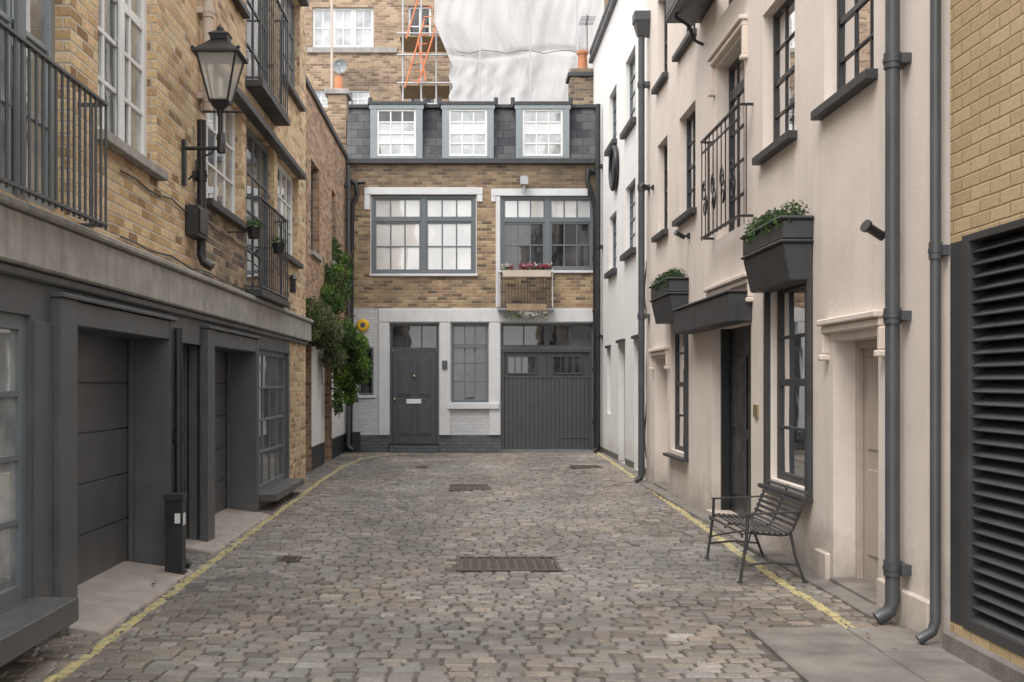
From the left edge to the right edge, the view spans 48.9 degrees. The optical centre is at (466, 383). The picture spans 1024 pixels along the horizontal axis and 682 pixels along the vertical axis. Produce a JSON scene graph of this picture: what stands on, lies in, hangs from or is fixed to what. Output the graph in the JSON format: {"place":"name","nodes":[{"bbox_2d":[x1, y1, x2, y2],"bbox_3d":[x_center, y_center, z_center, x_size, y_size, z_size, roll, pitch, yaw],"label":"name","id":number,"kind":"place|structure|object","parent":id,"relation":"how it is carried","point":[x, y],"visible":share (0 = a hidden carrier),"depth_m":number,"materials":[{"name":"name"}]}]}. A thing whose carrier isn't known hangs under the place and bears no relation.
{"place":"outdoors","nodes":[
{"label":"outdoors","id":0,"kind":"place"},
{"bbox_2d":[306,0,607,115],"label":"background brick house","id":1,"kind":"structure","parent":0,"point":[367,47],"depth_m":33.00,"materials":[{"name":"brick"}]},
{"bbox_2d":[333,59,346,73],"bbox_3d":[-3.710,-9.221,32.675,0.360,0.400,0.585,0,0,-26],"label":"satellite dish","id":2,"kind":"object","parent":1,"relation":"attached to","point":[339,65],"visible":1,"depth_m":32.66,"materials":[{"name":"grey paint"}]},
{"bbox_2d":[313,7,434,106],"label":"windows","id":3,"kind":"structure","parent":1,"relation":"in","point":[352,27],"depth_m":33.11,"materials":[{"name":"white paint"}]},
{"bbox_2d":[330,0,577,103],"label":"scaffolding","id":4,"kind":"object","parent":1,"relation":"attached to","point":[421,43],"visible":0.59,"depth_m":30.48,"materials":[{"name":"galvanised steel"},{"name":"white plastic sheeting"},{"name":"orange paint"}]},
{"bbox_2d":[434,0,603,103],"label":"scaffold sheeting","id":5,"kind":"object","parent":4,"relation":"attached to","point":[504,51],"visible":0.69,"depth_m":30.04,"materials":[{"name":"white plastic"}]},
{"bbox_2d":[0,451,1000,681],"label":"cobbled road","id":6,"kind":"structure","parent":0,"point":[239,603],"depth_m":8.15,"materials":[{"name":"stone"}]},
{"bbox_2d":[0,292,304,666],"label":"ground floor joinery","id":7,"kind":"object","parent":6,"relation":"on","point":[83,456],"visible":0.73,"depth_m":8.37,"materials":[{"name":"grey paint"}]},
{"bbox_2d":[163,493,187,574],"bbox_3d":[-2.370,1.232,9.130,0.170,0.675,0.150,0,0,0],"label":"black bollard","id":8,"kind":"object","parent":6,"relation":"on","point":[175,533],"visible":0.92,"depth_m":9.07,"materials":[{"name":"metal"}]},
{"bbox_2d":[276,556,301,562],"bbox_3d":[-1.590,1.592,10.050,0.180,0.053,0.300,0,0,0],"label":"manhole cover","id":9,"kind":"object","parent":6,"relation":"on","point":[291,559],"visible":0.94,"depth_m":10.01,"materials":[{"name":"metal"}]},
{"bbox_2d":[350,177,365,451],"bbox_3d":[-2.514,-1.574,25.480,0.419,6.247,0.200,0,0,0],"label":"waste pipe stack","id":10,"kind":"object","parent":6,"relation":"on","point":[355,440],"visible":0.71,"depth_m":25.45,"materials":[{"name":"black metal"}]},
{"bbox_2d":[449,484,488,491],"bbox_3d":[0.030,1.605,17.100,0.600,0.053,1.000,0,0,0],"label":"manhole cover","id":11,"kind":"object","parent":6,"relation":"on","point":[464,487],"visible":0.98,"depth_m":17.09,"materials":[{"name":"metal"}]},
{"bbox_2d":[456,556,561,571],"bbox_3d":[0.355,1.604,9.875,0.890,0.053,0.750,0,0,0],"label":"manhole cover","id":12,"kind":"object","parent":6,"relation":"on","point":[504,563],"visible":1,"depth_m":9.88,"materials":[{"name":"metal"}]},
{"bbox_2d":[569,465,601,468],"bbox_3d":[2.225,1.581,21.000,0.550,0.053,0.800,0,0,0],"label":"manhole cover","id":13,"kind":"object","parent":6,"relation":"on","point":[582,466],"visible":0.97,"depth_m":21.06,"materials":[{"name":"metal"}]},
{"bbox_2d":[704,479,809,583],"bbox_3d":[2.386,1.197,9.320,0.576,0.714,1.244,0,0,0],"label":"garden bench","id":14,"kind":"object","parent":6,"relation":"on","point":[756,528],"visible":1,"depth_m":9.15,"materials":[{"name":"paint"}]},
{"label":"ground","id":15,"kind":"structure","parent":0,"visible":0},
{"bbox_2d":[0,0,305,669],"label":"walls","id":16,"kind":"structure","parent":15,"relation":"on","point":[137,212],"depth_m":9.57,"materials":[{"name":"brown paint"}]},
{"bbox_2d":[0,0,288,300],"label":"juliet balconies","id":17,"kind":"structure","parent":16,"relation":"attached to","point":[278,17],"depth_m":6.85,"materials":[{"name":"grey paint"}]},
{"bbox_2d":[255,236,286,253],"bbox_3d":[-2.337,-1.673,13.484,0.370,0.225,0.211,0,0,-21],"label":"hanging flower pot","id":18,"kind":"object","parent":17,"relation":"attached to","point":[279,247],"visible":0.98,"depth_m":13.46,"materials":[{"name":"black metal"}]},
{"bbox_2d":[0,0,308,307],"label":"windows","id":19,"kind":"structure","parent":16,"relation":"attached to","point":[122,58],"depth_m":9.06,"materials":[{"name":"grey paint"}]},
{"bbox_2d":[0,192,313,344],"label":"concrete band","id":20,"kind":"object","parent":16,"relation":"attached to","point":[40,245],"visible":1,"depth_m":7.93,"materials":[{"name":"grey paint"}]},
{"bbox_2d":[172,328,191,568],"bbox_3d":[-2.438,0.551,9.505,0.228,2.036,0.133,0,0,0],"label":"downpipe","id":21,"kind":"object","parent":16,"relation":"attached to","point":[178,436],"visible":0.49,"depth_m":9.47,"materials":[{"name":"black metal"}]},
{"bbox_2d":[185,204,207,239],"bbox_3d":[-2.474,-1.474,10.300,0.135,0.281,0.359,0,0,0],"label":"meter box","id":22,"kind":"object","parent":16,"relation":"attached to","point":[196,221],"visible":1,"depth_m":10.12,"materials":[{"name":"black metal"}]},
{"bbox_2d":[192,119,214,270],"bbox_3d":[-2.451,-1.748,10.460,0.202,1.405,0.160,0,0,0],"label":"downpipe","id":23,"kind":"object","parent":16,"relation":"attached to","point":[200,176],"visible":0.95,"depth_m":10.42,"materials":[{"name":"black metal"}]},
{"bbox_2d":[197,0,214,110],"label":"downpipe","id":24,"kind":"object","parent":16,"relation":"attached to","point":[206,12],"visible":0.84,"depth_m":10.62,"materials":[{"name":"beige metal"}]},
{"bbox_2d":[120,170,295,309],"bbox_3d":[-2.523,-1.314,12.400,0.014,0.546,8.401,0,0,0],"label":"wall cable","id":25,"kind":"object","parent":16,"relation":"attached to","point":[172,199],"depth_m":9.78,"materials":[{"name":"black metal"}]},
{"bbox_2d":[181,24,248,185],"bbox_3d":[-2.264,-2.493,10.040,0.555,1.448,0.436,0,0,0],"label":"wall lantern","id":26,"kind":"object","parent":16,"relation":"attached to","point":[218,47],"depth_m":10.00,"materials":[{"name":"black metal"}]},
{"bbox_2d":[228,219,263,238],"bbox_3d":[-2.344,-1.645,11.929,0.396,0.213,0.196,0,0,0],"label":"hanging flower pot","id":27,"kind":"object","parent":16,"relation":"attached to","point":[253,231],"visible":1,"depth_m":11.89,"materials":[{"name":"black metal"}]},
{"bbox_2d":[289,274,296,292],"bbox_3d":[-2.472,-1.421,15.957,0.129,0.260,0.129,0,0,-23],"label":"wall lamp","id":28,"kind":"object","parent":16,"relation":"attached to","point":[292,278],"visible":1,"depth_m":15.91,"materials":[{"name":"black metal"}]},
{"bbox_2d":[306,75,347,470],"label":"red brick side house","id":29,"kind":"structure","parent":15,"relation":"on","point":[326,155],"depth_m":21.17,"materials":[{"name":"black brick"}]},
{"bbox_2d":[306,237,373,416],"bbox_3d":[-2.467,-1.397,21.057,1.299,4.138,6.554,0,0,0],"label":"climbing plant","id":30,"kind":"object","parent":29,"relation":"attached to","point":[338,341],"visible":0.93,"depth_m":21.48,"materials":[{"name":"green plant"}]},
{"bbox_2d":[344,165,352,451],"bbox_3d":[-2.657,-1.687,25.250,0.226,6.436,0.190,0,0,0],"label":"downpipe","id":31,"kind":"object","parent":29,"relation":"attached to","point":[347,185],"visible":0.57,"depth_m":25.20,"materials":[{"name":"black metal"}]},
{"bbox_2d":[346,164,599,453],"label":"walls","id":32,"kind":"structure","parent":15,"relation":"on","point":[469,428],"depth_m":25.60,"materials":[{"name":"brown brick"}]},
{"bbox_2d":[324,76,351,149],"bbox_3d":[-3.125,-5.450,27.300,0.590,4.000,0.740,0,0,0],"label":"brick chimney","id":33,"kind":"object","parent":32,"relation":"on","point":[338,97],"visible":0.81,"depth_m":27.00,"materials":[{"name":"brick"}]},
{"bbox_2d":[356,319,369,331],"bbox_3d":[-2.366,-1.325,25.547,0.300,0.300,0.105,0,0,0],"label":"burglar alarm box","id":34,"kind":"object","parent":32,"relation":"attached to","point":[362,325],"visible":0.97,"depth_m":25.50,"materials":[{"name":"yellow plastic"}]},
{"bbox_2d":[389,324,438,453],"bbox_3d":[-1.198,0.129,25.590,1.122,3.002,0.260,0,0,0],"label":"front door","id":35,"kind":"structure","parent":32,"relation":"attached to","point":[414,388],"depth_m":25.66,"materials":[{"name":"grey paint"}]},
{"bbox_2d":[345,158,595,434],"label":"white lintels and trim","id":36,"kind":"object","parent":32,"relation":"attached to","point":[494,318],"visible":0.95,"depth_m":25.55,"materials":[{"name":"paint"}]},
{"bbox_2d":[442,361,446,368],"bbox_3d":[-0.506,-0.424,25.537,0.119,0.194,0.034,0,0,0],"label":"door entry panel","id":37,"kind":"object","parent":36,"relation":"attached to","point":[444,364],"visible":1,"depth_m":25.52,"materials":[{"name":"grey paint"}]},
{"bbox_2d":[346,97,595,157],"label":"mansard roof","id":38,"kind":"structure","parent":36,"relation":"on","point":[471,129],"depth_m":25.66,"materials":[{"name":"tile"}]},
{"bbox_2d":[566,49,593,103],"bbox_3d":[2.781,-6.498,27.200,0.722,3.096,0.720,0,0,0],"label":"chimney stack","id":39,"kind":"object","parent":38,"relation":"on","point":[579,80],"visible":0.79,"depth_m":26.90,"materials":[{"name":"brick"}]},
{"bbox_2d":[578,15,594,49],"bbox_3d":[2.921,-8.513,27.300,0.360,0.900,0.700,0,0,0],"label":"tv antenna","id":40,"kind":"object","parent":39,"relation":"on","point":[586,23],"visible":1,"depth_m":27.29,"materials":[{"name":"grey metal"}]},
{"bbox_2d":[357,196,592,401],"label":"windows","id":41,"kind":"structure","parent":32,"relation":"attached to","point":[423,234],"depth_m":25.68,"materials":[{"name":"white paint"}]},
{"bbox_2d":[520,175,527,191],"bbox_3d":[1.295,-4.534,25.474,0.180,0.400,0.249,0,0,0],"label":"floodlight","id":42,"kind":"object","parent":32,"relation":"attached to","point":[524,180],"visible":1,"depth_m":25.35,"materials":[{"name":"grey paint"}]},
{"bbox_2d":[498,269,553,310],"bbox_3d":[1.332,-2.121,25.485,1.265,0.938,0.330,0,0,0],"label":"window balcony","id":43,"kind":"structure","parent":32,"relation":"attached to","point":[505,306],"depth_m":25.34,"materials":[{"name":"grey paint"}]},
{"bbox_2d":[500,262,551,276],"bbox_3d":[1.337,-2.570,25.256,1.179,0.346,0.274,0,0,0],"label":"flower box","id":44,"kind":"object","parent":43,"relation":"attached to","point":[530,271],"visible":1,"depth_m":25.18,"materials":[{"name":"beige paint"}]},
{"bbox_2d":[503,304,549,319],"bbox_3d":[1.341,-1.604,25.233,1.056,0.363,0.173,0,0,0],"label":"trailing flower box","id":45,"kind":"object","parent":43,"relation":"attached to","point":[527,307],"visible":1,"depth_m":25.20,"materials":[{"name":"beige plant"}]},
{"bbox_2d":[501,323,592,452],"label":"garage doors","id":46,"kind":"structure","parent":32,"relation":"attached to","point":[546,387],"depth_m":25.68,"materials":[{"name":"grey paint"}]},
{"bbox_2d":[585,167,595,448],"bbox_3d":[2.841,-1.688,25.488,0.342,6.436,0.165,0,0,0],"label":"soil pipe","id":47,"kind":"object","parent":32,"relation":"attached to","point":[588,183],"visible":0.7,"depth_m":25.45,"materials":[{"name":"black metal"}]},
{"bbox_2d":[589,0,646,474],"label":"white rendered house","id":48,"kind":"structure","parent":15,"relation":"on","point":[613,58],"depth_m":22.46,"materials":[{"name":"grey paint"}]},
{"bbox_2d":[592,104,602,452],"bbox_3d":[2.921,-2.337,25.100,0.238,7.805,0.209,0,0,0],"label":"downpipe","id":49,"kind":"object","parent":48,"relation":"attached to","point":[598,245],"visible":0.98,"depth_m":25.05,"materials":[{"name":"black metal"}]},
{"bbox_2d":[608,144,618,190],"bbox_3d":[2.975,-4.366,22.758,0.110,0.940,0.940,0,0,0],"label":"round wall plaque","id":50,"kind":"object","parent":48,"relation":"attached to","point":[613,171],"visible":1,"depth_m":22.54,"materials":[{"name":"black metal"}]},
{"bbox_2d":[645,260,646,458],"bbox_3d":[2.980,-0.400,18.641,0.054,3.308,0.268,0,0,0],"label":"wall cable","id":51,"kind":"object","parent":48,"relation":"attached to","point":[646,368],"depth_m":18.70,"materials":[{"name":"black metal"}]},
{"bbox_2d":[647,0,949,641],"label":"walls","id":52,"kind":"structure","parent":15,"relation":"on","point":[829,170],"depth_m":9.04,"materials":[{"name":"paint"}]},
{"bbox_2d":[632,10,650,482],"bbox_3d":[2.719,-2.100,17.487,0.256,7.322,0.280,0,0,0],"label":"downpipe","id":53,"kind":"object","parent":52,"relation":"attached to","point":[641,19],"visible":0.93,"depth_m":17.44,"materials":[{"name":"grey metal"}]},
{"bbox_2d":[640,182,653,190],"bbox_3d":[2.736,-2.994,17.054,0.211,0.122,0.094,0,0,-10],"label":"security camera","id":54,"kind":"object","parent":52,"relation":"attached to","point":[645,186],"visible":1,"depth_m":17.03,"materials":[{"name":"black metal"}]},
{"bbox_2d":[649,267,688,323],"bbox_3d":[2.679,-1.175,15.050,0.346,0.689,1.483,0,0,0],"label":"window box planter","id":55,"kind":"object","parent":52,"relation":"attached to","point":[669,290],"visible":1,"depth_m":14.51,"materials":[{"name":"grey plastic"}]},
{"bbox_2d":[673,229,689,238],"bbox_3d":[2.736,-1.899,14.303,0.211,0.122,0.094,0,0,-10],"label":"security camera","id":56,"kind":"object","parent":52,"relation":"attached to","point":[679,234],"visible":1,"depth_m":14.29,"materials":[{"name":"black metal"}]},
{"bbox_2d":[666,0,713,45],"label":"window box","id":57,"kind":"object","parent":52,"relation":"attached to","point":[685,12],"visible":1,"depth_m":13.29,"materials":[{"name":"black metal"}]},
{"bbox_2d":[672,290,751,333],"bbox_3d":[2.707,-0.774,12.632,0.260,0.315,2.966,0,0,0],"label":"door canopy","id":58,"kind":"object","parent":52,"relation":"attached to","point":[725,308],"visible":0.91,"depth_m":11.88,"materials":[{"name":"grey metal"}]},
{"bbox_2d":[700,103,753,240],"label":"ornate balcony","id":59,"kind":"structure","parent":52,"relation":"attached to","point":[710,186],"depth_m":11.91,"materials":[{"name":"black metal"}]},
{"bbox_2d":[753,404,758,417],"bbox_3d":[2.826,0.269,10.989,0.020,0.128,0.148,0,0,0],"label":"door entry panel","id":60,"kind":"object","parent":52,"relation":"attached to","point":[755,410],"visible":1,"depth_m":10.94,"materials":[{"name":"gold metal"}]},
{"bbox_2d":[651,0,877,501],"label":"windows","id":61,"kind":"structure","parent":52,"relation":"attached to","point":[857,72],"depth_m":10.32,"materials":[{"name":"black metal"}]},
{"bbox_2d":[654,325,877,604],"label":"doors","id":62,"kind":"structure","parent":52,"relation":"attached to","point":[735,411],"depth_m":8.67,"materials":[{"name":"beige paint"}]},
{"bbox_2d":[740,199,813,292],"bbox_3d":[2.681,-1.194,9.838,0.332,0.703,1.408,0,0,0],"label":"window box planter","id":63,"kind":"object","parent":52,"relation":"attached to","point":[777,249],"visible":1,"depth_m":9.38,"materials":[{"name":"grey plastic"}]},
{"bbox_2d":[648,14,929,632],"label":"mouldings","id":64,"kind":"object","parent":52,"relation":"attached to","point":[913,612],"visible":0.77,"depth_m":8.72,"materials":[{"name":"beige paint"}]},
{"bbox_2d":[860,219,884,240],"bbox_3d":[2.725,-1.016,7.443,0.234,0.136,0.105,0,0,-10],"label":"security camera","id":65,"kind":"object","parent":52,"relation":"attached to","point":[868,226],"visible":0.77,"depth_m":7.42,"materials":[{"name":"black metal"}]},
{"bbox_2d":[873,0,911,624],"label":"downpipe","id":66,"kind":"object","parent":52,"relation":"attached to","point":[895,60],"visible":1,"depth_m":7.21,"materials":[{"name":"grey metal"}]},
{"bbox_2d":[915,0,949,643],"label":"downpipe","id":67,"kind":"object","parent":52,"relation":"attached to","point":[938,250],"visible":1,"depth_m":6.63,"materials":[{"name":"grey metal"}]},
{"bbox_2d":[942,0,1023,681],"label":"yellow brick building","id":68,"kind":"structure","parent":15,"relation":"on","point":[985,634],"depth_m":6.18,"materials":[{"name":"brick"}]}
]}

